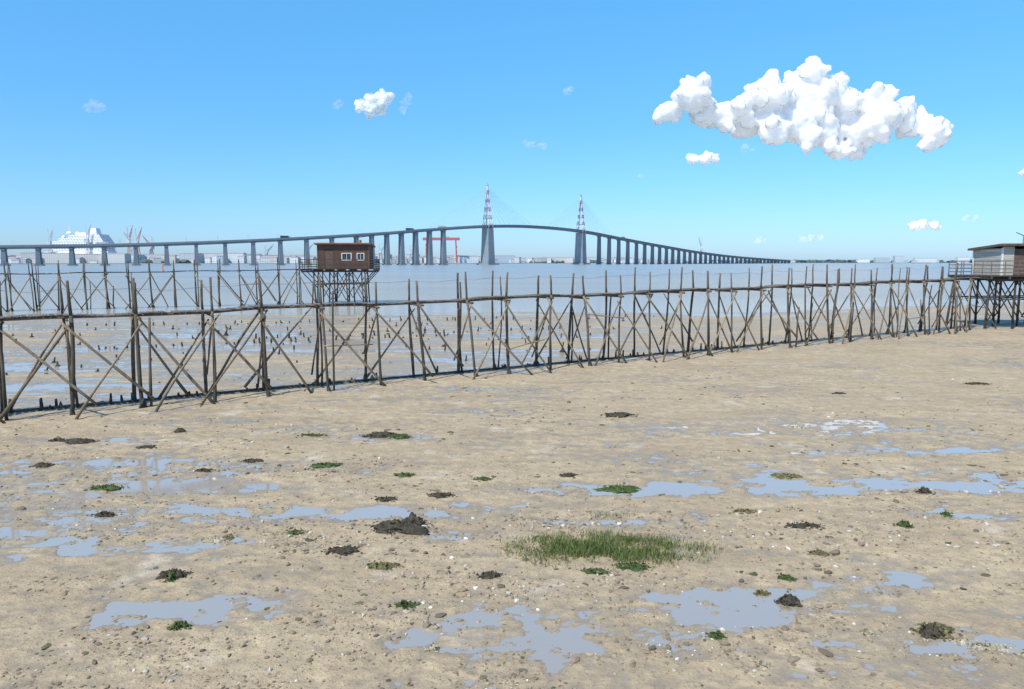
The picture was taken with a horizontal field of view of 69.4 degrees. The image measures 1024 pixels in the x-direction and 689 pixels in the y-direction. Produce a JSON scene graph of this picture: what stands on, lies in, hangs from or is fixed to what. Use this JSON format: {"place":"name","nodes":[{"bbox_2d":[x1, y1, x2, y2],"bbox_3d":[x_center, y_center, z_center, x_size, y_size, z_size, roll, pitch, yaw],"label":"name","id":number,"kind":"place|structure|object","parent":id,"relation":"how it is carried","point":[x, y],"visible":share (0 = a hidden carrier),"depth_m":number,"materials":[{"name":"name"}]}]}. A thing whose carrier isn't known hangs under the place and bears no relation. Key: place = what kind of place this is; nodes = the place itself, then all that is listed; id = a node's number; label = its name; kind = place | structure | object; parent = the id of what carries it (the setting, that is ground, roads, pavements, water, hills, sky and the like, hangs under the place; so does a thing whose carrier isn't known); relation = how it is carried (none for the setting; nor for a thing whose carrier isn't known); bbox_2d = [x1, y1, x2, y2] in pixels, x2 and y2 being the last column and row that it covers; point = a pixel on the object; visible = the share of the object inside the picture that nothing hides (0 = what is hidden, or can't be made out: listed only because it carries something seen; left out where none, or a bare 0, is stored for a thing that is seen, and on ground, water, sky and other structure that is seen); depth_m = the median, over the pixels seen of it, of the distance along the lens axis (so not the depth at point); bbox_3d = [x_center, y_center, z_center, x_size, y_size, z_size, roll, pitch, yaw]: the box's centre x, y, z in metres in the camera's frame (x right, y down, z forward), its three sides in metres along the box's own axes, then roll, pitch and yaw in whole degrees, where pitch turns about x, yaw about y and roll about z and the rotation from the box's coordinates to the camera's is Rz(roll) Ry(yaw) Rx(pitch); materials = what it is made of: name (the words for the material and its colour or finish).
{"place":"outdoors","nodes":[
{"label":"outdoors","id":0,"kind":"place"},
{"bbox_2d":[354,89,394,118],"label":"cloud","id":1,"kind":"structure","parent":0,"point":[369,103],"depth_m":2888.61,"materials":[{"name":"white"}]},
{"bbox_2d":[0,262,945,263],"bbox_3d":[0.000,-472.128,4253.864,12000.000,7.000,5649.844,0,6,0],"label":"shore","id":2,"kind":"structure","parent":0,"point":[292,263],"depth_m":1522.80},
{"bbox_2d":[46,227,52,252],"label":"harbour crane","id":3,"kind":"object","parent":2,"relation":"on","point":[50,243],"visible":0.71,"depth_m":1718.38,"materials":[{"name":"grey metal"}]},
{"bbox_2d":[84,222,91,253],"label":"harbour crane","id":4,"kind":"object","parent":2,"relation":"on","point":[86,239],"visible":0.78,"depth_m":1739.93,"materials":[{"name":"grey metal"}]},
{"bbox_2d":[122,230,133,253],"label":"harbour crane","id":5,"kind":"object","parent":2,"relation":"on","point":[130,241],"visible":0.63,"depth_m":1747.87,"materials":[{"name":"metal"}]},
{"bbox_2d":[126,225,132,253],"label":"harbour crane","id":6,"kind":"object","parent":2,"relation":"on","point":[127,241],"visible":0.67,"depth_m":1764.53,"materials":[{"name":"metal"}]},
{"bbox_2d":[134,227,141,253],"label":"harbour crane","id":7,"kind":"object","parent":2,"relation":"on","point":[136,241],"visible":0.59,"depth_m":1731.11,"materials":[{"name":"metal"}]},
{"bbox_2d":[142,235,154,253],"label":"harbour crane","id":8,"kind":"object","parent":2,"relation":"on","point":[151,247],"visible":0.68,"depth_m":1756.58,"materials":[{"name":"grey metal"}]},
{"bbox_2d":[263,245,272,254],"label":"harbour crane","id":9,"kind":"object","parent":2,"relation":"on","point":[265,253],"visible":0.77,"depth_m":1685.02,"materials":[{"name":"grey metal"}]},
{"bbox_2d":[377,243,383,262],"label":"harbour crane","id":10,"kind":"object","parent":2,"relation":"on","point":[379,252],"visible":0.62,"depth_m":1684.64,"materials":[{"name":"grey metal"}]},
{"bbox_2d":[423,236,459,262],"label":"shipyard gantry crane","id":11,"kind":"object","parent":2,"relation":"on","point":[447,238],"visible":0.58,"depth_m":1877.74,"materials":[{"name":"metal"}]},
{"bbox_2d":[0,252,969,262],"bbox_3d":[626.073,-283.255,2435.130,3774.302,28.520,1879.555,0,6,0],"label":"distant town","id":12,"kind":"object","parent":2,"relation":"on","point":[28,257],"visible":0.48,"depth_m":1622.78},
{"bbox_2d":[132,258,971,262],"bbox_3d":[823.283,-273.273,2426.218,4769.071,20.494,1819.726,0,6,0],"label":"distant trees","id":13,"kind":"object","parent":2,"relation":"on","point":[592,261],"visible":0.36,"depth_m":3120.47,"materials":[{"name":"green plant"}]},
{"bbox_2d":[698,236,702,262],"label":"harbour crane","id":14,"kind":"object","parent":2,"relation":"on","point":[701,248],"visible":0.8,"depth_m":2576.95,"materials":[{"name":"grey metal"}]},
{"bbox_2d":[0,302,1023,688],"bbox_3d":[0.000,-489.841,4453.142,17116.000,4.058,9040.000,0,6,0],"label":"mud flat","id":15,"kind":"structure","parent":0,"point":[942,374],"depth_m":14.24,"materials":[{"name":"beige sand"}]},
{"bbox_2d":[62,438,106,444],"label":"seaweed clump","id":16,"kind":"object","parent":15,"relation":"on","point":[71,441],"visible":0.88,"depth_m":18.51,"materials":[{"name":"plant"}]},
{"bbox_2d":[87,510,122,518],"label":"seaweed clump","id":17,"kind":"object","parent":15,"relation":"on","point":[105,513],"visible":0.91,"depth_m":13.18,"materials":[{"name":"black plant"}]},
{"bbox_2d":[89,483,128,492],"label":"seaweed clump","id":18,"kind":"object","parent":15,"relation":"on","point":[108,487],"visible":0.99,"depth_m":14.71,"materials":[{"name":"green plant"}]},
{"bbox_2d":[135,445,156,448],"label":"seaweed clump","id":19,"kind":"object","parent":15,"relation":"on","point":[146,446],"visible":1,"depth_m":17.96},
{"bbox_2d":[159,569,183,582],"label":"seaweed clump","id":20,"kind":"object","parent":15,"relation":"on","point":[171,576],"visible":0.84,"depth_m":10.49,"materials":[{"name":"green plant"}]},
{"bbox_2d":[155,568,191,579],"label":"seaweed clump","id":21,"kind":"object","parent":15,"relation":"on","point":[181,574],"visible":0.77,"depth_m":10.57,"materials":[{"name":"plant"}]},
{"bbox_2d":[17,611,428,688],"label":"pebbles and shells","id":22,"kind":"object","parent":15,"relation":"on","point":[145,638],"visible":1,"depth_m":8.61},
{"bbox_2d":[97,456,432,481],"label":"pebbles and shells","id":23,"kind":"object","parent":15,"relation":"on","point":[312,468],"visible":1,"depth_m":16.15},
{"bbox_2d":[203,519,377,561],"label":"pebbles and shells","id":24,"kind":"object","parent":15,"relation":"on","point":[286,544],"visible":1,"depth_m":11.88},
{"bbox_2d":[297,433,327,436],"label":"seaweed clump","id":25,"kind":"object","parent":15,"relation":"on","point":[313,434],"visible":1,"depth_m":19.23,"materials":[{"name":"green plant"}]},
{"bbox_2d":[321,544,362,555],"bbox_3d":[-2.619,3.217,11.527,0.649,0.166,0.457,3,7,22],"label":"seaweed clump","id":26,"kind":"object","parent":15,"relation":"on","point":[345,550],"visible":0.98,"depth_m":11.48,"materials":[{"name":"black plant"}]},
{"bbox_2d":[363,560,404,570],"bbox_3d":[-1.906,3.293,10.934,0.653,0.182,0.398,0,6,0],"label":"seaweed clump","id":27,"kind":"object","parent":15,"relation":"on","point":[381,565],"visible":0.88,"depth_m":10.89,"materials":[{"name":"green plant"}]},
{"bbox_2d":[360,431,415,438],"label":"seaweed clump","id":28,"kind":"object","parent":15,"relation":"on","point":[384,434],"visible":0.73,"depth_m":19.14,"materials":[{"name":"plant"}]},
{"bbox_2d":[389,600,420,609],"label":"seaweed clump","id":29,"kind":"object","parent":15,"relation":"on","point":[404,604],"visible":1,"depth_m":9.71,"materials":[{"name":"green plant"}]},
{"bbox_2d":[401,512,430,524],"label":"seaweed clump","id":30,"kind":"object","parent":15,"relation":"on","point":[413,517],"visible":0.46,"depth_m":12.66,"materials":[{"name":"black plant"}]},
{"bbox_2d":[333,575,539,641],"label":"pebbles and shells","id":31,"kind":"object","parent":15,"relation":"on","point":[427,623],"visible":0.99,"depth_m":9.51},
{"bbox_2d":[0,425,1023,688],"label":"mud crumbs","id":32,"kind":"object","parent":15,"relation":"on","point":[614,655],"visible":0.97,"depth_m":9.70,"materials":[{"name":"brown soil"}]},
{"bbox_2d":[0,453,1023,688],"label":"pebbles and shells","id":33,"kind":"object","parent":15,"relation":"on","point":[869,639],"visible":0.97,"depth_m":10.89},
{"bbox_2d":[0,373,1023,688],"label":"seaweed scatter","id":34,"kind":"object","parent":15,"relation":"on","point":[48,645],"visible":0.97,"depth_m":11.92,"materials":[{"name":"green plant"}]},
{"bbox_2d":[349,562,711,614],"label":"pebbles and shells","id":35,"kind":"object","parent":15,"relation":"on","point":[653,583],"visible":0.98,"depth_m":10.36},
{"bbox_2d":[475,507,628,537],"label":"pebbles and shells","id":36,"kind":"object","parent":15,"relation":"on","point":[563,520],"visible":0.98,"depth_m":12.77},
{"bbox_2d":[576,567,616,575],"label":"seaweed clump","id":37,"kind":"object","parent":15,"relation":"on","point":[593,571],"visible":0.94,"depth_m":10.70,"materials":[{"name":"green plant"}]},
{"bbox_2d":[587,512,635,518],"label":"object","id":38,"kind":"structure","parent":15,"relation":"on","point":[606,515],"depth_m":13.12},
{"bbox_2d":[498,527,725,569],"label":"marsh grass","id":39,"kind":"structure","parent":15,"relation":"on","point":[585,548],"depth_m":11.49,"materials":[{"name":"green plant"}]},
{"bbox_2d":[594,484,641,493],"bbox_3d":[2.167,2.937,14.655,1.350,0.236,1.018,-3,7,-24],"label":"seaweed clump","id":40,"kind":"object","parent":15,"relation":"on","point":[628,489],"visible":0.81,"depth_m":14.65,"materials":[{"name":"green plant"}]},
{"bbox_2d":[610,481,641,490],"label":"marsh grass","id":41,"kind":"structure","parent":15,"relation":"on","point":[622,484],"depth_m":14.79,"materials":[{"name":"green plant"}]},
{"bbox_2d":[611,561,653,571],"bbox_3d":[1.788,3.283,10.935,0.715,0.145,0.340,1,6,11],"label":"seaweed clump","id":42,"kind":"object","parent":15,"relation":"on","point":[635,566],"visible":0.99,"depth_m":10.88,"materials":[{"name":"green plant"}]},
{"bbox_2d":[623,612,863,683],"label":"pebbles and shells","id":43,"kind":"object","parent":15,"relation":"on","point":[792,660],"visible":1,"depth_m":8.63},
{"bbox_2d":[774,593,802,607],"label":"seaweed clump","id":44,"kind":"object","parent":15,"relation":"on","point":[786,600],"visible":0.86,"depth_m":9.78,"materials":[{"name":"brown plant"}]},
{"bbox_2d":[657,517,934,560],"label":"pebbles and shells","id":45,"kind":"object","parent":15,"relation":"on","point":[781,538],"visible":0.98,"depth_m":12.13},
{"bbox_2d":[778,520,826,530],"bbox_3d":[4.987,3.090,12.627,0.821,0.122,0.500,0,6,0],"label":"seaweed clump","id":46,"kind":"object","parent":15,"relation":"on","point":[800,525],"visible":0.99,"depth_m":12.57,"materials":[{"name":"black plant"}]},
{"bbox_2d":[912,624,953,641],"bbox_3d":[5.097,3.544,8.983,0.522,0.322,0.334,0,6,0],"label":"seaweed clump","id":47,"kind":"object","parent":15,"relation":"on","point":[927,630],"visible":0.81,"depth_m":8.93,"materials":[{"name":"black plant"}]},
{"bbox_2d":[909,621,963,639],"bbox_3d":[5.209,3.508,9.050,0.578,0.223,0.442,-3,7,-23],"label":"seaweed clump","id":48,"kind":"object","parent":15,"relation":"on","point":[945,629],"visible":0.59,"depth_m":9.03,"materials":[{"name":"plant"}]},
{"bbox_2d":[0,263,1023,688],"bbox_3d":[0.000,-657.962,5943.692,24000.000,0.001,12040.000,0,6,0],"label":"estuary water","id":49,"kind":"structure","parent":0,"point":[388,279],"depth_m":44.99,"materials":[{"name":"blue liquid"}]},
{"bbox_2d":[29,462,54,467],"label":"seaweed clump","id":50,"kind":"object","parent":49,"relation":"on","point":[41,465],"visible":0.98,"depth_m":16.32,"materials":[{"name":"plant"}]},
{"bbox_2d":[48,438,64,441],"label":"seaweed clump","id":51,"kind":"object","parent":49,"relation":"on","point":[57,440],"visible":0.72,"depth_m":18.64,"materials":[{"name":"plant"}]},
{"bbox_2d":[51,227,116,253],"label":"cruise ship","id":52,"kind":"object","parent":49,"relation":"on","point":[96,235],"visible":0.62,"depth_m":1761.04},
{"bbox_2d":[0,257,314,311],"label":"wooden footbridge pier","id":53,"kind":"structure","parent":49,"relation":"in","point":[84,277],"depth_m":72.25,"materials":[{"name":"brown wood"}]},
{"bbox_2d":[171,428,185,432],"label":"seaweed clump","id":54,"kind":"object","parent":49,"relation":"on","point":[179,430],"visible":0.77,"depth_m":19.63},
{"bbox_2d":[167,620,191,630],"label":"seaweed clump","id":55,"kind":"object","parent":49,"relation":"on","point":[180,624],"visible":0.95,"depth_m":9.11,"materials":[{"name":"green plant"}]},
{"bbox_2d":[194,468,213,471],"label":"seaweed clump","id":56,"kind":"object","parent":49,"relation":"on","point":[203,470],"visible":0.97,"depth_m":15.98,"materials":[{"name":"brown plant"}]},
{"bbox_2d":[200,535,225,544],"bbox_3d":[-4.830,3.203,12.031,0.515,0.175,0.366,-1,6,-9],"label":"oyster shell cluster","id":57,"kind":"object","parent":49,"relation":"in","point":[215,539],"visible":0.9,"depth_m":11.98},
{"bbox_2d":[222,533,237,540],"bbox_3d":[-4.655,3.204,12.143,0.341,0.197,0.337,0,6,0],"label":"oyster shell cluster","id":58,"kind":"object","parent":49,"relation":"in","point":[229,537],"visible":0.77,"depth_m":12.10,"materials":[{"name":"beige"}]},
{"bbox_2d":[237,458,263,462],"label":"seaweed clump","id":59,"kind":"object","parent":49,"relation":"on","point":[251,460],"visible":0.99,"depth_m":16.75,"materials":[{"name":"plant"}]},
{"bbox_2d":[285,529,308,534],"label":"seaweed clump","id":60,"kind":"object","parent":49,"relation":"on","point":[294,531],"visible":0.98,"depth_m":12.30,"materials":[{"name":"green plant"}]},
{"bbox_2d":[307,462,342,468],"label":"seaweed clump","id":61,"kind":"object","parent":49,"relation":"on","point":[325,465],"visible":0.94,"depth_m":16.33,"materials":[{"name":"green plant"}]},
{"bbox_2d":[299,236,379,303],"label":"fishing hut","id":62,"kind":"object","parent":49,"relation":"in","point":[343,257],"visible":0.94,"depth_m":79.54,"materials":[{"name":"brown wood"}]},
{"bbox_2d":[325,250,332,268],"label":"door","id":63,"kind":"structure","parent":62,"relation":"in","point":[328,253],"depth_m":79.49,"materials":[{"name":"wood"}]},
{"bbox_2d":[341,253,363,258],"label":"window frames","id":64,"kind":"structure","parent":62,"relation":"in","point":[341,253],"depth_m":79.57,"materials":[{"name":"white wood"}]},
{"bbox_2d":[342,254,363,258],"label":"windows","id":65,"kind":"structure","parent":62,"relation":"in","point":[343,255],"depth_m":79.63,"materials":[{"name":"white glass"}]},
{"bbox_2d":[5,314,690,374],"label":"wooden stakes","id":66,"kind":"object","parent":49,"relation":"in","point":[226,334],"visible":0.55,"depth_m":44.18,"materials":[{"name":"brown wood"}]},
{"bbox_2d":[371,496,397,501],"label":"seaweed clump","id":67,"kind":"object","parent":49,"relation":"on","point":[385,499],"visible":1,"depth_m":13.98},
{"bbox_2d":[0,181,790,265],"bbox_3d":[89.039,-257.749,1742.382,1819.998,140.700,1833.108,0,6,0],"label":"cable stayed bridge","id":68,"kind":"structure","parent":49,"relation":"on","point":[488,252],"depth_m":1174.03,"materials":[{"name":"concrete"}]},
{"bbox_2d":[354,518,436,538],"bbox_3d":[-1.964,3.131,12.499,1.370,0.393,0.822,-2,7,-16],"label":"seaweed clump","id":69,"kind":"object","parent":49,"relation":"on","point":[394,526],"visible":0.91,"depth_m":12.35,"materials":[{"name":"black plant"}]},
{"bbox_2d":[387,433,413,438],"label":"seaweed clump","id":70,"kind":"object","parent":49,"relation":"on","point":[401,436],"visible":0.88,"depth_m":18.99,"materials":[{"name":"green plant"}]},
{"bbox_2d":[394,472,418,477],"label":"seaweed clump","id":71,"kind":"object","parent":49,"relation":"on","point":[402,474],"visible":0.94,"depth_m":15.54,"materials":[{"name":"green plant"}]},
{"bbox_2d":[424,643,441,651],"bbox_3d":[-0.933,3.559,8.662,0.218,0.148,0.208,0,6,0],"label":"oyster shell cluster","id":72,"kind":"object","parent":49,"relation":"in","point":[432,647],"visible":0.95,"depth_m":8.62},
{"bbox_2d":[424,492,457,498],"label":"seaweed clump","id":73,"kind":"object","parent":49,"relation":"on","point":[438,495],"visible":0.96,"depth_m":14.21,"materials":[{"name":"black plant"}]},
{"bbox_2d":[473,476,493,481],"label":"seaweed clump","id":74,"kind":"object","parent":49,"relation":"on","point":[482,478],"visible":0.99,"depth_m":15.26,"materials":[{"name":"green plant"}]},
{"bbox_2d":[476,570,506,578],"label":"seaweed clump","id":75,"kind":"object","parent":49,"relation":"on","point":[492,574],"visible":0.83,"depth_m":10.60,"materials":[{"name":"plant"}]},
{"bbox_2d":[0,263,996,423],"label":"wooden footbridge pier","id":76,"kind":"structure","parent":49,"relation":"in","point":[134,318],"depth_m":29.02,"materials":[{"name":"brown wood"}]},
{"bbox_2d":[559,472,582,476],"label":"seaweed clump","id":77,"kind":"object","parent":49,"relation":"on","point":[568,474],"visible":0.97,"depth_m":15.57,"materials":[{"name":"plant"}]},
{"bbox_2d":[601,412,640,418],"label":"seaweed clump","id":78,"kind":"object","parent":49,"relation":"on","point":[619,414],"visible":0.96,"depth_m":21.64,"materials":[{"name":"plant"}]},
{"bbox_2d":[705,630,728,639],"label":"seaweed clump","id":79,"kind":"object","parent":49,"relation":"on","point":[716,635],"visible":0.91,"depth_m":8.92,"materials":[{"name":"green plant"}]},
{"bbox_2d":[728,507,757,514],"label":"seaweed clump","id":80,"kind":"object","parent":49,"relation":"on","point":[741,511],"visible":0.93,"depth_m":13.29,"materials":[{"name":"green plant"}]},
{"bbox_2d":[753,589,770,595],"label":"seaweed clump","id":81,"kind":"object","parent":49,"relation":"on","point":[762,592],"visible":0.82,"depth_m":10.07,"materials":[{"name":"plant"}]},
{"bbox_2d":[752,660,774,670],"bbox_3d":[2.799,3.598,8.254,0.254,0.140,0.182,2,7,18],"label":"oyster shell cluster","id":82,"kind":"object","parent":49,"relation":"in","point":[765,665],"visible":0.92,"depth_m":8.23,"materials":[{"name":"beige"}]},
{"bbox_2d":[770,472,802,479],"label":"seaweed clump","id":83,"kind":"object","parent":49,"relation":"on","point":[789,476],"visible":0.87,"depth_m":15.52,"materials":[{"name":"plant"}]},
{"bbox_2d":[777,573,797,581],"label":"seaweed clump","id":84,"kind":"object","parent":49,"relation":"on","point":[788,577],"visible":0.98,"depth_m":10.50,"materials":[{"name":"green plant"}]},
{"bbox_2d":[791,425,804,428],"bbox_3d":[7.795,2.272,20.164,0.414,0.157,0.408,6,9,44],"label":"oyster shell cluster","id":85,"kind":"object","parent":49,"relation":"in","point":[799,427],"visible":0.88,"depth_m":20.11,"materials":[{"name":"white"}]},
{"bbox_2d":[808,549,832,556],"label":"seaweed clump","id":86,"kind":"object","parent":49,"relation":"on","point":[818,552],"visible":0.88,"depth_m":11.40,"materials":[{"name":"green plant"}]},
{"bbox_2d":[862,628,875,635],"bbox_3d":[4.334,3.521,8.991,0.198,0.139,0.191,-5,8,-37],"label":"oyster shell cluster","id":87,"kind":"object","parent":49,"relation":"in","point":[869,632],"visible":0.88,"depth_m":8.97,"materials":[{"name":"white"}]},
{"bbox_2d":[892,519,913,528],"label":"seaweed clump","id":88,"kind":"object","parent":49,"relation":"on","point":[903,524],"visible":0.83,"depth_m":12.57,"materials":[{"name":"green plant"}]},
{"bbox_2d":[913,486,935,494],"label":"seaweed clump","id":89,"kind":"object","parent":49,"relation":"on","point":[923,490],"visible":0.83,"depth_m":14.41,"materials":[{"name":"black plant"}]},
{"bbox_2d":[936,511,953,517],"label":"seaweed clump","id":90,"kind":"object","parent":49,"relation":"on","point":[945,513],"visible":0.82,"depth_m":13.18,"materials":[{"name":"green plant"}]},
{"bbox_2d":[949,637,978,643],"bbox_3d":[5.344,3.552,8.830,0.502,0.104,0.303,0,6,0],"label":"oyster shell cluster","id":91,"kind":"object","parent":49,"relation":"in","point":[961,640],"visible":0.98,"depth_m":8.83,"materials":[{"name":"beige"}]},
{"bbox_2d":[963,382,989,384],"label":"seaweed clump","id":92,"kind":"object","parent":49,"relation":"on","point":[976,383],"visible":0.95,"depth_m":27.23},
{"bbox_2d":[945,232,1023,328],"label":"fishing hut","id":93,"kind":"object","parent":49,"relation":"in","point":[1000,263],"visible":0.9,"depth_m":50.85,"materials":[{"name":"grey wood"}]},
{"bbox_2d":[1013,249,1023,274],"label":"door","id":94,"kind":"structure","parent":93,"relation":"in","point":[1019,253],"depth_m":50.32,"materials":[{"name":"wood"}]},
{"bbox_2d":[957,639,1015,651],"bbox_3d":[5.591,3.557,8.683,0.698,0.098,0.383,0,6,0],"label":"oyster shell cluster","id":95,"kind":"object","parent":49,"relation":"in","point":[995,646],"visible":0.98,"depth_m":8.69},
{"bbox_2d":[1010,648,1023,656],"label":"oyster shell cluster","id":96,"kind":"object","parent":49,"relation":"in","point":[1020,653],"visible":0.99,"depth_m":8.54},
{"bbox_2d":[0,359,1023,582],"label":"pebbles and shells","id":97,"kind":"object","parent":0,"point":[836,551],"visible":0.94,"depth_m":12.67},
{"bbox_2d":[0,0,1023,261],"label":"sky","id":98,"kind":"structure","parent":0,"point":[174,120],"materials":[{"name":"blue"}]},
{"bbox_2d":[686,151,719,165],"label":"cloud","id":99,"kind":"structure","parent":0,"point":[706,157],"depth_m":2913.29,"materials":[{"name":"white"}]},
{"bbox_2d":[652,56,953,160],"bbox_3d":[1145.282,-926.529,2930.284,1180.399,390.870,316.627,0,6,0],"label":"cloud","id":100,"kind":"structure","parent":0,"point":[808,105],"depth_m":2859.60,"materials":[{"name":"white"}]},
{"bbox_2d":[907,219,941,230],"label":"cloud","id":101,"kind":"structure","parent":0,"point":[923,224],"depth_m":2942.98,"materials":[{"name":"white"}]},
{"bbox_2d":[1018,168,1023,179],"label":"cloud","id":102,"kind":"structure","parent":0,"point":[1021,173],"depth_m":2966.08,"materials":[{"name":"white"}]}
]}

